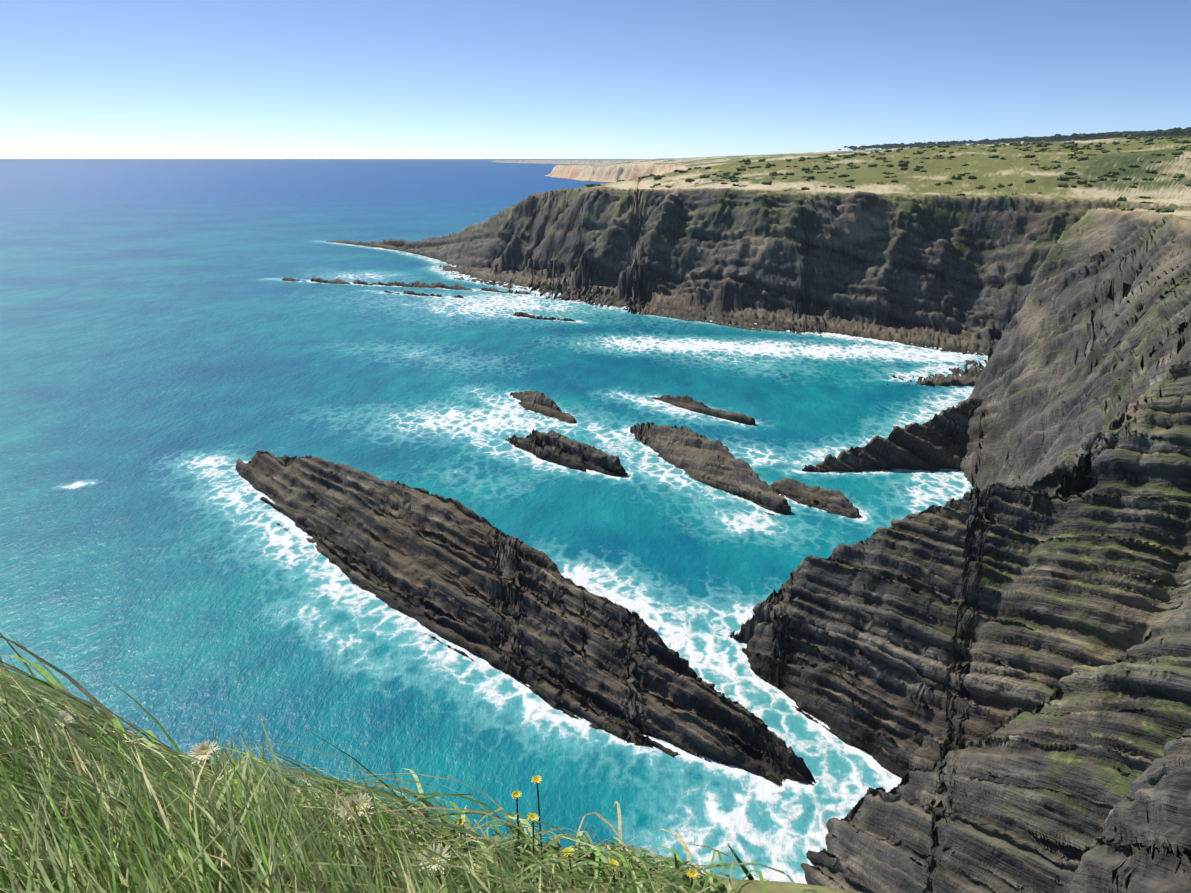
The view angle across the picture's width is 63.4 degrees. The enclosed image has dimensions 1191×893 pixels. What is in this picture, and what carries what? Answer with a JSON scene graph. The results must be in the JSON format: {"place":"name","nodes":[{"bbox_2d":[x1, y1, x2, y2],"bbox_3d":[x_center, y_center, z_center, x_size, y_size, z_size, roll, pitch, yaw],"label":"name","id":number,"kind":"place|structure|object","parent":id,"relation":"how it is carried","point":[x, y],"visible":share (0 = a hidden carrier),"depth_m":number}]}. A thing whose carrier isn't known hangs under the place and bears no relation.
{"place":"outdoors","nodes":[
{"label":"outdoors","id":0,"kind":"place"},
{"bbox_2d":[0,159,987,883],"bbox_3d":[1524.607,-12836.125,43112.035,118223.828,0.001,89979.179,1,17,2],"label":"sea","id":1,"kind":"structure","parent":0,"point":[174,347],"depth_m":130.68},
{"bbox_2d":[0,0,1190,158],"label":"sky","id":2,"kind":"structure","parent":0,"point":[80,79]},
{"bbox_2d":[235,137,1190,892],"bbox_3d":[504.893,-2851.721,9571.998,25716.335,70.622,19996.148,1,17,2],"label":"terrain","id":3,"kind":"structure","parent":0,"point":[991,669],"depth_m":80.92},
{"bbox_2d":[0,632,817,892],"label":"grass","id":4,"kind":"structure","parent":3,"relation":"on","point":[161,820],"depth_m":1.82},
{"bbox_2d":[47,710,699,892],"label":"flowers","id":5,"kind":"object","parent":4,"relation":"on","point":[202,747],"visible":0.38,"depth_m":2.01},
{"bbox_2d":[433,826,753,883],"bbox_3d":[-1.309,0.912,2.111,4.393,0.377,0.878,4,17,14],"label":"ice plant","id":6,"kind":"object","parent":4,"relation":"on","point":[746,871],"visible":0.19,"depth_m":2.03},
{"bbox_2d":[562,127,1190,212],"bbox_3d":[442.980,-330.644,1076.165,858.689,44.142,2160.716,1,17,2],"label":"vegetation","id":7,"kind":"object","parent":3,"relation":"on","point":[1159,134],"visible":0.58,"depth_m":333.31}
]}

